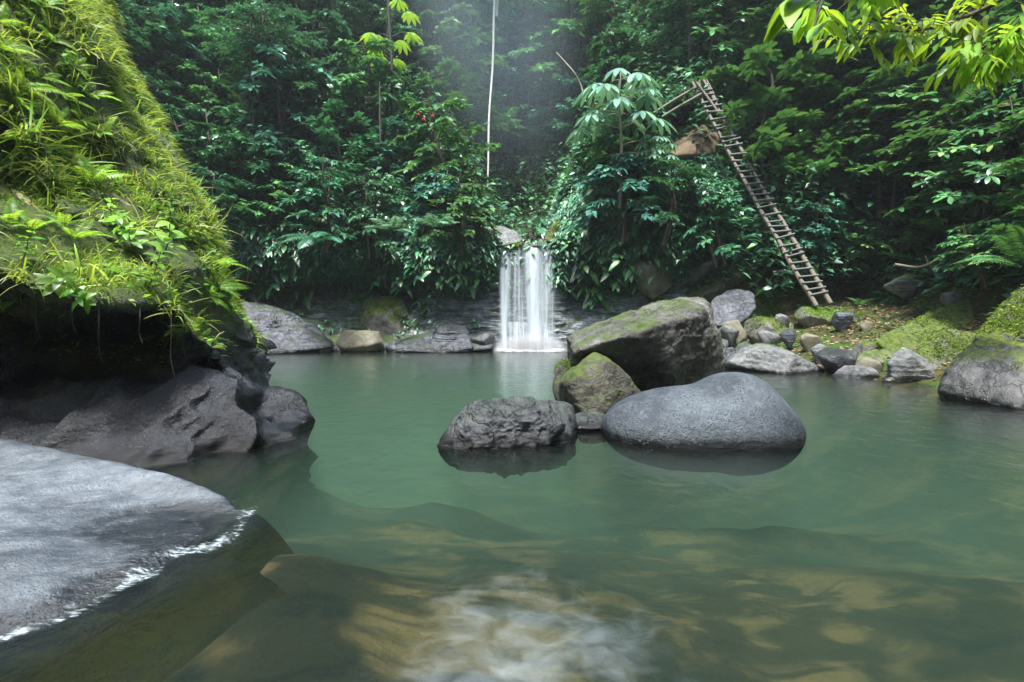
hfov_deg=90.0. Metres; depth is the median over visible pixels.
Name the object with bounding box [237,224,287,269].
hanging plant
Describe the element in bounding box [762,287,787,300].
fern
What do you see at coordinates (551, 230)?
rock
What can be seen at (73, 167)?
fern
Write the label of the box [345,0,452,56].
tree
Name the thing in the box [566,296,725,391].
boulder
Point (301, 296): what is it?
hanging plant
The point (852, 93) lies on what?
broadleaf shrub
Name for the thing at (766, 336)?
rock
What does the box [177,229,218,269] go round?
grass tuft
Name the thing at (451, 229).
hanging plant
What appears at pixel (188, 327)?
grass tuft
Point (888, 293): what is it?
fern
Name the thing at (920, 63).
shrub
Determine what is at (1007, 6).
broadleaf shrub
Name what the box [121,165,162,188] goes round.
grass tuft
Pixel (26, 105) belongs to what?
fern
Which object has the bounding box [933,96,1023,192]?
broadleaf shrub
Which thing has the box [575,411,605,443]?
boulder
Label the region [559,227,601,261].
hanging plant
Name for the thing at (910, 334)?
rock
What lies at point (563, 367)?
boulder
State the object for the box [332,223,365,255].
hanging plant
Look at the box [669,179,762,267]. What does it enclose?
shrub
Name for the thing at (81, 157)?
grass tuft
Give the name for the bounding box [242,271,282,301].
hanging plant
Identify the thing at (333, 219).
hanging plant
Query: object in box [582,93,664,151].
broadleaf shrub
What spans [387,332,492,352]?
rock
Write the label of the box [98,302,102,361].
root strand
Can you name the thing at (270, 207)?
shrub
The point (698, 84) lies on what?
pole handrail
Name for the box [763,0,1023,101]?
overhanging tree
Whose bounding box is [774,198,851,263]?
shrub
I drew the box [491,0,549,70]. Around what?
tree
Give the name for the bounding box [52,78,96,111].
fern
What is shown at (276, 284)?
hanging plant
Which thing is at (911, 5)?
broadleaf shrub
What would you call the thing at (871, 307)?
ground cover
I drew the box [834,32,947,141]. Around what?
shrub
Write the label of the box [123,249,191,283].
grass tuft
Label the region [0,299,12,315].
fern
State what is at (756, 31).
broadleaf shrub
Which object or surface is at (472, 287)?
hanging plant
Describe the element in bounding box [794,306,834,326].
rock
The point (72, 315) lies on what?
root strand
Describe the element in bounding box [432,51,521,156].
shrub
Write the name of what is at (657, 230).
hanging plant
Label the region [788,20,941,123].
broadleaf shrub
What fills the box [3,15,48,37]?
fern
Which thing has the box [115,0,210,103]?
shrub
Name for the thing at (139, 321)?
root strand
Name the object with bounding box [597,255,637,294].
hanging plant
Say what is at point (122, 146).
grass tuft
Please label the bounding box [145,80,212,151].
shrub
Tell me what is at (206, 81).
shrub
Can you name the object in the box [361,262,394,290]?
hanging plant
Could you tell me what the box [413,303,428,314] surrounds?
rosette plant
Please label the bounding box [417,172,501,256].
shrub
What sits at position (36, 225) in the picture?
fern
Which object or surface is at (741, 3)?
tree
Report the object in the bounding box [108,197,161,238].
grass tuft
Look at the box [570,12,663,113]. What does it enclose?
shrub
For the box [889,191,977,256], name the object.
broadleaf shrub
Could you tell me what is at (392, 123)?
shrub
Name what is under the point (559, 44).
shrub
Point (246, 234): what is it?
hanging plant
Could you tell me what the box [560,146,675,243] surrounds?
shrub
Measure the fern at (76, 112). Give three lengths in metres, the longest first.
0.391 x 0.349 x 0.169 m
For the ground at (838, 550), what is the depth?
4.08 m
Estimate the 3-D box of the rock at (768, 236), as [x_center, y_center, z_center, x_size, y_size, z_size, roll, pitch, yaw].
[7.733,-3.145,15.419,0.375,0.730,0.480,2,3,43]
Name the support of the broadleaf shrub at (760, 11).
on the ground at (838, 550)
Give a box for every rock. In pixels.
[241,301,334,353]
[317,343,330,356]
[336,330,384,361]
[357,295,410,337]
[385,341,398,358]
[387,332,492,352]
[430,321,472,351]
[471,332,495,351]
[476,226,522,245]
[544,220,563,243]
[634,257,671,298]
[679,234,765,284]
[687,255,763,300]
[710,289,755,326]
[718,320,746,347]
[721,325,738,346]
[722,339,727,348]
[723,347,735,371]
[726,344,825,393]
[735,341,751,351]
[743,315,793,343]
[753,343,776,346]
[757,330,778,344]
[761,227,773,245]
[775,314,789,326]
[779,328,796,349]
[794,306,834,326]
[800,333,820,351]
[810,343,827,363]
[815,347,857,372]
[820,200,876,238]
[827,310,868,324]
[830,312,854,331]
[831,365,879,385]
[853,341,884,355]
[854,297,973,365]
[855,357,882,372]
[859,321,873,331]
[881,377,896,388]
[883,273,924,299]
[887,347,935,383]
[914,327,974,369]
[937,284,1023,442]
[940,291,965,305]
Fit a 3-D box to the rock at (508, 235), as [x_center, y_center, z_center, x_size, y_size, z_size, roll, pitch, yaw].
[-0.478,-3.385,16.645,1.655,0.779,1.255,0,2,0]
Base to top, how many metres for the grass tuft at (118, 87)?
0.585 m
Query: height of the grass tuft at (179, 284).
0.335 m
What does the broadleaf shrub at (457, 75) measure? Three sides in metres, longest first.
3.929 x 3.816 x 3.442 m
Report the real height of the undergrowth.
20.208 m
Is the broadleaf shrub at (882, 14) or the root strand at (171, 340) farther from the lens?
the broadleaf shrub at (882, 14)
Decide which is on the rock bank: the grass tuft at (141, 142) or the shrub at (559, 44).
the grass tuft at (141, 142)
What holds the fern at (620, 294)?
on the cliff
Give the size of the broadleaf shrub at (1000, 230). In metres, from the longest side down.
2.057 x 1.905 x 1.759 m
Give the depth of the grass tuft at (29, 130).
4.01 m
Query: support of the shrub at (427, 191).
on the cliff
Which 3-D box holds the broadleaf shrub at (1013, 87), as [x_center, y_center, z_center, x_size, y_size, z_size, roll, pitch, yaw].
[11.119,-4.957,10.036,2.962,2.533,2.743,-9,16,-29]
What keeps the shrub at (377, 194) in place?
on the cliff
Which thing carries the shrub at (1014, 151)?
on the ground at (838, 550)
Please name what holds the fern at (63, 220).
on the rock bank
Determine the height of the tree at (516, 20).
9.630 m
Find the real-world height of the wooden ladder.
6.826 m
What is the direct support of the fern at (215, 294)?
on the rock bank
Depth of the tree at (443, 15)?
25.86 m
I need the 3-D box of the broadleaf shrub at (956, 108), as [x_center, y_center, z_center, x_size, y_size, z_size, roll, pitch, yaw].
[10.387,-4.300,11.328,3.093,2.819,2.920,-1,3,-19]
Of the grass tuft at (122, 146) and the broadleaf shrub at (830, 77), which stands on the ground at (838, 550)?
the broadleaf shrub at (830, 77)
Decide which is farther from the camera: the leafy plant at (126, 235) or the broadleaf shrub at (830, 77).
the broadleaf shrub at (830, 77)
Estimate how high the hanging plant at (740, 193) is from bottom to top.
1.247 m
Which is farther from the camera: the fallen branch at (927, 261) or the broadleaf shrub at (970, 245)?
the fallen branch at (927, 261)
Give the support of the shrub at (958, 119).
on the ground at (838, 550)
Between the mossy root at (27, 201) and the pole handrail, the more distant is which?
the pole handrail
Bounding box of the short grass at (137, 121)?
[0,0,263,355]
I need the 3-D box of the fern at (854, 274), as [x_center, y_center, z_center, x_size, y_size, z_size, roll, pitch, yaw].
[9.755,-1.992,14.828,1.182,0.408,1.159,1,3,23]
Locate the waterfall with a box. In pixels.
[500,247,559,352]
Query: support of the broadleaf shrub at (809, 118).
on the ground at (838, 550)
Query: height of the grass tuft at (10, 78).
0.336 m
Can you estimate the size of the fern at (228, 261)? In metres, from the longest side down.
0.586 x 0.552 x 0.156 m
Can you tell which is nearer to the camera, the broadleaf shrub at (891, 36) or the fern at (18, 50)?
the fern at (18, 50)
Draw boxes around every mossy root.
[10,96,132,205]
[11,189,42,212]
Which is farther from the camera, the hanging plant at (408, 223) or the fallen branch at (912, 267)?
the hanging plant at (408, 223)
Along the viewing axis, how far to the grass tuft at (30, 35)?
4.39 m
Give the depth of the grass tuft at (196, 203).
5.85 m
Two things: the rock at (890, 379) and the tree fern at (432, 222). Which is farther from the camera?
the tree fern at (432, 222)
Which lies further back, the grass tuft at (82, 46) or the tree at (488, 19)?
the tree at (488, 19)
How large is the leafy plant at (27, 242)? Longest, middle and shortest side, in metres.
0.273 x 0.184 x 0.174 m
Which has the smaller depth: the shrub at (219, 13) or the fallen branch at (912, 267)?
the fallen branch at (912, 267)
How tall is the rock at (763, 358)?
0.953 m
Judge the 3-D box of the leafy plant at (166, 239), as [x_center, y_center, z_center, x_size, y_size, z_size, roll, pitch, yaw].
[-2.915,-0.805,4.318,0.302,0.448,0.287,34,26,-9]
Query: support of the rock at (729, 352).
in the pool water
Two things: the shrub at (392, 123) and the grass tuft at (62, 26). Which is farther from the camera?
the shrub at (392, 123)
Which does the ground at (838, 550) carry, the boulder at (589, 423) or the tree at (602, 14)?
the tree at (602, 14)
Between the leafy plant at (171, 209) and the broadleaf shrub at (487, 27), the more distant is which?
the broadleaf shrub at (487, 27)
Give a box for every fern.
[0,3,28,34]
[0,34,39,57]
[0,46,76,111]
[0,69,54,119]
[0,153,24,173]
[0,197,46,224]
[0,208,61,229]
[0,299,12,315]
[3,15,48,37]
[17,2,79,49]
[25,58,71,86]
[31,0,68,13]
[37,209,87,224]
[39,92,88,132]
[47,216,114,238]
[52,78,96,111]
[61,150,131,180]
[64,45,97,79]
[71,97,99,127]
[74,72,123,102]
[75,116,117,136]
[99,262,150,275]
[203,274,229,310]
[204,259,247,298]
[209,226,226,246]
[209,250,252,271]
[276,231,342,248]
[364,217,412,232]
[411,213,459,226]
[601,286,626,296]
[752,264,779,275]
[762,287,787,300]
[834,265,867,278]
[850,298,879,304]
[872,290,890,296]
[908,261,939,277]
[924,246,960,258]
[954,224,1023,267]
[979,208,1005,217]
[979,264,1021,275]
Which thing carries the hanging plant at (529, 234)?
on the cliff
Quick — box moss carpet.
[0,0,269,364]
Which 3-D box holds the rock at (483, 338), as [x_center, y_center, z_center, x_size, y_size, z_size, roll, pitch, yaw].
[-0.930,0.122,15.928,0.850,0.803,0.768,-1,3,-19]
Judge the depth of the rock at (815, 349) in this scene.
10.29 m
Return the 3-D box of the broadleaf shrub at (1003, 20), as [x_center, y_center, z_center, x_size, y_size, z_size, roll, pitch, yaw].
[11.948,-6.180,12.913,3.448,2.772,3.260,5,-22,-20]
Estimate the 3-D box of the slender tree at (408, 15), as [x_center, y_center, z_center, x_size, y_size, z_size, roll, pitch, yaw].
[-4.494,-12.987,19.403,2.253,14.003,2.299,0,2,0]
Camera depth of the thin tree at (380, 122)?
18.14 m
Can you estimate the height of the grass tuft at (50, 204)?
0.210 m
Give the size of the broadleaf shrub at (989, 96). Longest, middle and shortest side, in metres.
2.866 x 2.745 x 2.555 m
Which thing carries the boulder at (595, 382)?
on the pool water
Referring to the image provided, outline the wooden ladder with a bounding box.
[691,79,832,306]
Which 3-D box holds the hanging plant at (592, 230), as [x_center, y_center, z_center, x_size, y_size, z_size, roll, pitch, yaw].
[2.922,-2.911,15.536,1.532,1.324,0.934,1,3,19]
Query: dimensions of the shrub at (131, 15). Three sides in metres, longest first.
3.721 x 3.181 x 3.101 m
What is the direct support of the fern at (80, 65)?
on the rock bank
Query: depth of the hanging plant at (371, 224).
16.74 m
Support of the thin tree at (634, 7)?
on the ground at (838, 550)
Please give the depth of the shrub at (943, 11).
13.62 m
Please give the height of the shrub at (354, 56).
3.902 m
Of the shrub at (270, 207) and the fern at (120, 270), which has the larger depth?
the shrub at (270, 207)
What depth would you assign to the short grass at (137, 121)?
4.93 m
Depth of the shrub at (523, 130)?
28.49 m
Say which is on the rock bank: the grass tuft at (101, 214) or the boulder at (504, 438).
the grass tuft at (101, 214)
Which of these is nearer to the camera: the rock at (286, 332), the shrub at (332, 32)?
the rock at (286, 332)
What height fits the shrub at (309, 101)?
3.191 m
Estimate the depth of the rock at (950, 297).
10.44 m
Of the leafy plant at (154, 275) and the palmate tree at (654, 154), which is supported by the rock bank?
the leafy plant at (154, 275)
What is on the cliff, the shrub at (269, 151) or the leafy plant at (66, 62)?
the shrub at (269, 151)
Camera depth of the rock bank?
4.17 m
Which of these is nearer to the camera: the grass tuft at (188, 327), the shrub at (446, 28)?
the grass tuft at (188, 327)
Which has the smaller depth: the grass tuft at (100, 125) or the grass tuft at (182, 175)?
the grass tuft at (100, 125)
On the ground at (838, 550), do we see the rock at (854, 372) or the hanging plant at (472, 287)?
the rock at (854, 372)
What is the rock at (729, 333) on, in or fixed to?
on the rock at (741, 335)
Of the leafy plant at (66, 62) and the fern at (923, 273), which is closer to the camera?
the leafy plant at (66, 62)
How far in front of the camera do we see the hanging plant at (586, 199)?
15.65 m
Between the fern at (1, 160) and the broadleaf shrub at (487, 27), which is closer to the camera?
the fern at (1, 160)
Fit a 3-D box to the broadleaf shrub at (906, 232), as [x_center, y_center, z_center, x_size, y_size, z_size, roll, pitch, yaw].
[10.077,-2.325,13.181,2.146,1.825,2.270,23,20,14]
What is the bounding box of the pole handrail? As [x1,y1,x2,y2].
[654,80,725,122]
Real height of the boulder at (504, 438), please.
0.672 m
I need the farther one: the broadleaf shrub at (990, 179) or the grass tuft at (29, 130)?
the broadleaf shrub at (990, 179)
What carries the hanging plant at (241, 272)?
hanging from the cliff
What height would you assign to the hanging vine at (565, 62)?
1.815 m
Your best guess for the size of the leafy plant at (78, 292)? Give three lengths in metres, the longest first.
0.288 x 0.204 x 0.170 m
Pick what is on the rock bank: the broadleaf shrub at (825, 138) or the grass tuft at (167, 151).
the grass tuft at (167, 151)
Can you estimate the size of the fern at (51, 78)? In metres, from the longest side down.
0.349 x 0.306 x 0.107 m
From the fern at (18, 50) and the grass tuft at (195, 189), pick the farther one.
the grass tuft at (195, 189)
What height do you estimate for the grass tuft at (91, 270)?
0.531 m
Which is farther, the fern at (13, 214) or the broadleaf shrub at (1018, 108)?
the broadleaf shrub at (1018, 108)
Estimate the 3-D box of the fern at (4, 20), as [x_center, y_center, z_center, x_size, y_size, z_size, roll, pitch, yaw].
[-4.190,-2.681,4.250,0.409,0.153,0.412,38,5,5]
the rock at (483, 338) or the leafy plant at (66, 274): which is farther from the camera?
the rock at (483, 338)
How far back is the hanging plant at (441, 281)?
15.78 m
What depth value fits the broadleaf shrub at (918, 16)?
14.12 m
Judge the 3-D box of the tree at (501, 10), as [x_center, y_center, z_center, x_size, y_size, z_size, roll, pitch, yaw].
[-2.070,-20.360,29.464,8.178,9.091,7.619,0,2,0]
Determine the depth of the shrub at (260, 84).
17.54 m
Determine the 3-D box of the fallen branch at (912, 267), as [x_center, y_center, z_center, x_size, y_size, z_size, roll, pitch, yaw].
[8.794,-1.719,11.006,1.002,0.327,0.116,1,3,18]
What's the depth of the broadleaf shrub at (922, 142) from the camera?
11.96 m
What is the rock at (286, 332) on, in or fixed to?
on the cliff
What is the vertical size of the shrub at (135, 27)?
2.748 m
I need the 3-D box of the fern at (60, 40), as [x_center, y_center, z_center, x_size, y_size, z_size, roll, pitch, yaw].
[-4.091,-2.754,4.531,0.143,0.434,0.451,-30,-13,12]
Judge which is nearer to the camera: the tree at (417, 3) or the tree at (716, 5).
the tree at (716, 5)
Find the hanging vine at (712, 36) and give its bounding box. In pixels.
[708,7,721,67]
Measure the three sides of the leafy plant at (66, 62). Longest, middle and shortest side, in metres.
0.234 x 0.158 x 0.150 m
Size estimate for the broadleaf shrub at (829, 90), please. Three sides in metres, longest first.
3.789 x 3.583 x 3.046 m
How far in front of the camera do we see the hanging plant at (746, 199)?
15.68 m
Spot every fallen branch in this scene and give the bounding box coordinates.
[894,257,945,268]
[924,255,936,272]
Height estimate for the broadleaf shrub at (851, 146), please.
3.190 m
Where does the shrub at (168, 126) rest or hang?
on the ground at (838, 550)
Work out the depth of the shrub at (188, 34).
18.25 m
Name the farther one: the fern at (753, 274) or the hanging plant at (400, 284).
the hanging plant at (400, 284)
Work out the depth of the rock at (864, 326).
11.23 m
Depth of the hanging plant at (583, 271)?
15.84 m
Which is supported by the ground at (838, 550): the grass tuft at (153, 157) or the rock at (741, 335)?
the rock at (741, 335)
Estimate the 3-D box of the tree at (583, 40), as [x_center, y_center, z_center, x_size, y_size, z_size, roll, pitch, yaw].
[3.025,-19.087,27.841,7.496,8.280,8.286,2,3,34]
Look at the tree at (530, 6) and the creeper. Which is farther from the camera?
the tree at (530, 6)
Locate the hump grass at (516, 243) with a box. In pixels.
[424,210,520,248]
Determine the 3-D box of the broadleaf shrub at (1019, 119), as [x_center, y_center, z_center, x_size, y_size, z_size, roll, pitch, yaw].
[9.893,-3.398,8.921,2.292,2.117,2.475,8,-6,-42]
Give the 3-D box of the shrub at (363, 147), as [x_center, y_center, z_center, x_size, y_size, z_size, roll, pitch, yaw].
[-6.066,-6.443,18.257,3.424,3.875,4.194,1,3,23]
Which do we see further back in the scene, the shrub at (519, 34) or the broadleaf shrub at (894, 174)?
the shrub at (519, 34)
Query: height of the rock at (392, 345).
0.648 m
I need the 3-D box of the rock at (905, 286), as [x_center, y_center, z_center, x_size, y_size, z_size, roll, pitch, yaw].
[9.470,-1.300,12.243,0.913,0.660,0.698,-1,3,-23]
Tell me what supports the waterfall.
on the cliff
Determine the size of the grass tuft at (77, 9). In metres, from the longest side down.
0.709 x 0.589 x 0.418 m
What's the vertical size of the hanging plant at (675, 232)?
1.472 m
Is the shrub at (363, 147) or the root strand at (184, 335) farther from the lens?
the shrub at (363, 147)
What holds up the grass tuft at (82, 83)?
on the rock bank
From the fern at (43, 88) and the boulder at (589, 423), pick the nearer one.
the fern at (43, 88)
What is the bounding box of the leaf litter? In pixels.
[723,193,1023,380]
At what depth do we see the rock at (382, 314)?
16.59 m
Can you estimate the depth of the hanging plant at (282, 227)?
16.03 m
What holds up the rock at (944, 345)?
on the ground at (838, 550)
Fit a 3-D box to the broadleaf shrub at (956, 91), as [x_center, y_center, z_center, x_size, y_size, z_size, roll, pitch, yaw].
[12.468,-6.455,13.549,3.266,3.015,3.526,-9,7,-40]
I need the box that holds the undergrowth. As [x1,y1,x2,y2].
[119,0,1023,303]
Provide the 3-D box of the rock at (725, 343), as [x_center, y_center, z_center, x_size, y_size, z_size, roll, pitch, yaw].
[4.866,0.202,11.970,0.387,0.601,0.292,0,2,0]
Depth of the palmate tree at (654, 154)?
14.71 m
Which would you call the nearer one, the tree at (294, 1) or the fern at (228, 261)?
the fern at (228, 261)
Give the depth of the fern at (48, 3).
4.57 m
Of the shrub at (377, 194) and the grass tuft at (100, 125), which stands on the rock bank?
the grass tuft at (100, 125)
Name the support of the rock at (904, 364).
on the ground at (838, 550)
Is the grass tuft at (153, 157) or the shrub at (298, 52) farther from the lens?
the shrub at (298, 52)
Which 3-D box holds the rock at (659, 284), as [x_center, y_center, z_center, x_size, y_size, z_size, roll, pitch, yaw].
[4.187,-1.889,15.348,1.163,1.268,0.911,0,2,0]
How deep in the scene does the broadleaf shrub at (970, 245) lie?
9.67 m
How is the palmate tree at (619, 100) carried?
on the ground at (838, 550)
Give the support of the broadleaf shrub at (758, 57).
on the ground at (838, 550)
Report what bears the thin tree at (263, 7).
on the ground at (838, 550)
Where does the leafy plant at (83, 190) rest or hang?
on the rock bank
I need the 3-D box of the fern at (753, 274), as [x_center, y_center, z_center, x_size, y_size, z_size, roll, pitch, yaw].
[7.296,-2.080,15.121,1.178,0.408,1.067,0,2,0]
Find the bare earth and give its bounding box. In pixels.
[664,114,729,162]
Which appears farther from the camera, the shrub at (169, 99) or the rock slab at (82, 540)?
the shrub at (169, 99)
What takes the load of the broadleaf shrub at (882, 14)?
on the ground at (838, 550)
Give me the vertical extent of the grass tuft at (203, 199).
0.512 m
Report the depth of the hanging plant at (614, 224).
15.20 m
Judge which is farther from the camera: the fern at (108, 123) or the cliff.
the cliff
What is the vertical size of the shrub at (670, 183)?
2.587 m
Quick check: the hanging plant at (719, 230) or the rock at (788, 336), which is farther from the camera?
the hanging plant at (719, 230)
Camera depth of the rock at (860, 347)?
9.65 m
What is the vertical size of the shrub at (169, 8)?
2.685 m
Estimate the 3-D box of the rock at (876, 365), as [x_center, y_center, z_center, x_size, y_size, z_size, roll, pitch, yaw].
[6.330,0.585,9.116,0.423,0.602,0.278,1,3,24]
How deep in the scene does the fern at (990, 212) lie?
10.78 m
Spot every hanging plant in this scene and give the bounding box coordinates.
[222,215,250,240]
[229,268,255,278]
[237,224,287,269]
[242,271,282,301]
[257,253,306,294]
[272,221,322,267]
[289,284,325,309]
[303,214,336,232]
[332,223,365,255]
[361,215,384,246]
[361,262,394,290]
[373,220,424,260]
[389,262,415,297]
[403,246,444,284]
[420,253,470,290]
[439,223,473,249]
[456,264,493,299]
[507,205,535,243]
[548,270,590,299]
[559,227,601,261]
[569,241,604,285]
[581,194,634,235]
[582,226,632,263]
[582,271,616,312]
[584,175,603,195]
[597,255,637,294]
[606,204,648,248]
[609,239,665,284]
[630,220,671,266]
[638,192,696,238]
[653,196,706,239]
[709,203,741,242]
[726,175,757,204]
[735,191,759,218]
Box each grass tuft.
[0,66,37,94]
[0,85,92,176]
[0,239,76,300]
[5,8,64,64]
[12,151,84,196]
[17,194,73,213]
[36,6,93,56]
[39,231,152,295]
[46,0,94,25]
[52,60,103,89]
[52,137,120,170]
[57,16,118,66]
[59,195,109,224]
[63,87,131,150]
[94,129,140,171]
[106,67,139,108]
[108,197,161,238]
[117,119,162,155]
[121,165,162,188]
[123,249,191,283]
[133,100,169,135]
[137,277,211,328]
[146,144,162,164]
[154,264,200,294]
[158,138,190,162]
[158,150,198,176]
[160,297,210,343]
[167,208,218,234]
[177,171,218,193]
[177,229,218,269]
[184,191,237,238]
[186,190,210,208]
[189,178,220,204]
[207,255,255,299]
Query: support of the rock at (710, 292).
on the ground at (838, 550)
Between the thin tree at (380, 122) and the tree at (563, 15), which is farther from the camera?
the tree at (563, 15)
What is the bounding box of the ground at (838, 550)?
[130,0,1023,681]
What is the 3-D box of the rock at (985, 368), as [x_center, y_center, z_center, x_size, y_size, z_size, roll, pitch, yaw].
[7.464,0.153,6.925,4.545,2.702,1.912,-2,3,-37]
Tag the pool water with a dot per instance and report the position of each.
(438, 361)
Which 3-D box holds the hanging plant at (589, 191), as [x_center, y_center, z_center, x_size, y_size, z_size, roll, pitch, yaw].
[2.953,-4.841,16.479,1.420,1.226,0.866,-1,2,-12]
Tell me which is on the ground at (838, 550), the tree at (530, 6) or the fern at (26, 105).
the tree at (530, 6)
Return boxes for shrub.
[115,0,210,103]
[116,1,149,27]
[118,11,169,87]
[123,0,214,72]
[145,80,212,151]
[147,5,250,92]
[158,103,275,209]
[164,123,204,178]
[172,63,258,144]
[180,0,295,39]
[184,164,251,236]
[214,6,310,106]
[222,161,314,237]
[223,132,330,213]
[230,34,346,150]
[263,3,375,99]
[271,59,378,146]
[272,154,373,252]
[280,99,400,202]
[319,174,409,258]
[327,36,430,152]
[347,114,431,181]
[359,6,430,89]
[388,90,500,207]
[392,167,489,236]
[395,1,505,117]
[397,56,502,131]
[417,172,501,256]
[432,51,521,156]
[437,8,514,80]
[472,77,534,159]
[479,21,547,111]
[503,0,600,109]
[528,72,592,154]
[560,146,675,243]
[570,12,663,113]
[577,121,659,183]
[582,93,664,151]
[622,157,722,247]
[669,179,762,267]
[691,0,844,86]
[699,41,835,191]
[720,39,865,135]
[726,1,838,105]
[741,109,870,210]
[766,33,907,136]
[768,110,882,209]
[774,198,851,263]
[779,0,844,38]
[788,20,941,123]
[788,46,934,166]
[789,0,933,87]
[795,83,906,206]
[810,113,951,225]
[811,0,988,97]
[813,219,889,276]
[827,0,925,39]
[830,79,982,209]
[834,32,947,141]
[838,56,986,203]
[846,32,953,117]
[854,7,941,81]
[859,210,939,283]
[863,88,1021,222]
[873,0,1016,88]
[883,0,1023,80]
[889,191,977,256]
[894,17,1019,117]
[903,124,1023,234]
[906,78,1023,191]
[908,2,973,60]
[916,0,1023,87]
[921,88,1009,154]
[930,13,1023,154]
[930,217,1022,289]
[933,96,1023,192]
[963,72,1023,144]
[968,70,1023,162]
[981,73,1022,114]
[983,111,1023,205]
[985,157,1023,237]
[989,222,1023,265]
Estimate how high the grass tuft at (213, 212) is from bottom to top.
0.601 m
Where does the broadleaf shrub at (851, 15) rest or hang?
on the ground at (838, 550)
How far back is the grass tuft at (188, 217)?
5.03 m
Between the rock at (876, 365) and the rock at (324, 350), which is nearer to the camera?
the rock at (876, 365)
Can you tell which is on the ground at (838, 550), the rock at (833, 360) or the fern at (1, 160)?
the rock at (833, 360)
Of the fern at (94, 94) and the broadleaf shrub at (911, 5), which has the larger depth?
the broadleaf shrub at (911, 5)
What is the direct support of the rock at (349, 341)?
on the pool water
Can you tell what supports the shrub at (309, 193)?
on the cliff
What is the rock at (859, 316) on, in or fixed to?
on the ground at (838, 550)
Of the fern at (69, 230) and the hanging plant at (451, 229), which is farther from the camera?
the hanging plant at (451, 229)
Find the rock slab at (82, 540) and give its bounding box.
[0,439,293,681]
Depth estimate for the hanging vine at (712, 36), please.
17.00 m
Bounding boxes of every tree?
[188,0,335,198]
[246,0,312,37]
[282,0,380,55]
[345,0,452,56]
[360,0,422,170]
[379,0,471,33]
[379,81,381,201]
[386,0,486,35]
[443,0,540,54]
[448,0,522,32]
[464,0,556,198]
[472,0,558,100]
[481,0,569,61]
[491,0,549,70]
[519,0,586,57]
[548,0,601,63]
[557,0,627,39]
[565,68,676,208]
[606,0,644,28]
[627,134,679,195]
[639,0,744,62]
[713,0,762,41]
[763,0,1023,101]
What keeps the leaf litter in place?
on the ground at (838, 550)
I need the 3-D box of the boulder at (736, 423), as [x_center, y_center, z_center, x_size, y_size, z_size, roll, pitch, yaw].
[1.628,0.742,4.578,1.682,0.920,1.287,0,2,0]
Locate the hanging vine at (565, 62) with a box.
[556,52,586,102]
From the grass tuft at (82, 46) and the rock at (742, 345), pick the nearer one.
the grass tuft at (82, 46)
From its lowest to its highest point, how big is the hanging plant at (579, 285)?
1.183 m
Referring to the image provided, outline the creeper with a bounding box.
[203,122,743,336]
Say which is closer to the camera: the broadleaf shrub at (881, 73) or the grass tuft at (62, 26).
the grass tuft at (62, 26)
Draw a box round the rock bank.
[0,0,317,530]
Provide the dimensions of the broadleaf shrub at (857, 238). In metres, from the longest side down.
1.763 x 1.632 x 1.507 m
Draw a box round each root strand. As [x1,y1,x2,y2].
[71,298,75,331]
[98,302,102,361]
[138,306,142,342]
[170,312,173,373]
[183,312,186,359]
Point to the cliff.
(560, 318)
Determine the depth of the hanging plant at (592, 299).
16.16 m
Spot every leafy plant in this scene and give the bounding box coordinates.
[13,224,45,264]
[32,260,75,297]
[52,278,96,313]
[57,48,76,73]
[74,169,95,197]
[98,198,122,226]
[103,213,148,249]
[137,251,173,289]
[147,220,186,270]
[158,199,180,223]
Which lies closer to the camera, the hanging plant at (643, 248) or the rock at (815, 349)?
the rock at (815, 349)
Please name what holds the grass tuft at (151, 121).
on the rock bank
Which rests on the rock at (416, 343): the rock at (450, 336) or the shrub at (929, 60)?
the rock at (450, 336)
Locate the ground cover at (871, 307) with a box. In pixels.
[737,204,1021,405]
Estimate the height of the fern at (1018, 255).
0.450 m
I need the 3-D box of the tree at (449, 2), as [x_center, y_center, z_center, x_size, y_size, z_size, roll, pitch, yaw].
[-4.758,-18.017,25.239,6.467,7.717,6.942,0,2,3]
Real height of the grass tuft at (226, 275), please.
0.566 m
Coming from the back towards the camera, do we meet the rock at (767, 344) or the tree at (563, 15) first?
the tree at (563, 15)
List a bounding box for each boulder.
[437,396,577,478]
[552,358,572,400]
[558,352,640,413]
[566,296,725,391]
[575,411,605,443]
[601,372,805,475]
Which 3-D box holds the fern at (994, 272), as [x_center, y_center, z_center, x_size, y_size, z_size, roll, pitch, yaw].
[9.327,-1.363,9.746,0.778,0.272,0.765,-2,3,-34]
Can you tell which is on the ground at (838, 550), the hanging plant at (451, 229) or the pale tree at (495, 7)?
the pale tree at (495, 7)
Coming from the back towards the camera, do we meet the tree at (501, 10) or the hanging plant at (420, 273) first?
the tree at (501, 10)
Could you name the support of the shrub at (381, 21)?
on the ground at (838, 550)
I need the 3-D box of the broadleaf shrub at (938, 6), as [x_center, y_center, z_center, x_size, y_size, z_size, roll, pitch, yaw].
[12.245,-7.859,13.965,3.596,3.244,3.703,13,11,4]
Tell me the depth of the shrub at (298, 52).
19.05 m
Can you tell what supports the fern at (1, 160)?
on the rock bank
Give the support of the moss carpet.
on the rock bank
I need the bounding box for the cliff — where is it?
[219,132,728,379]

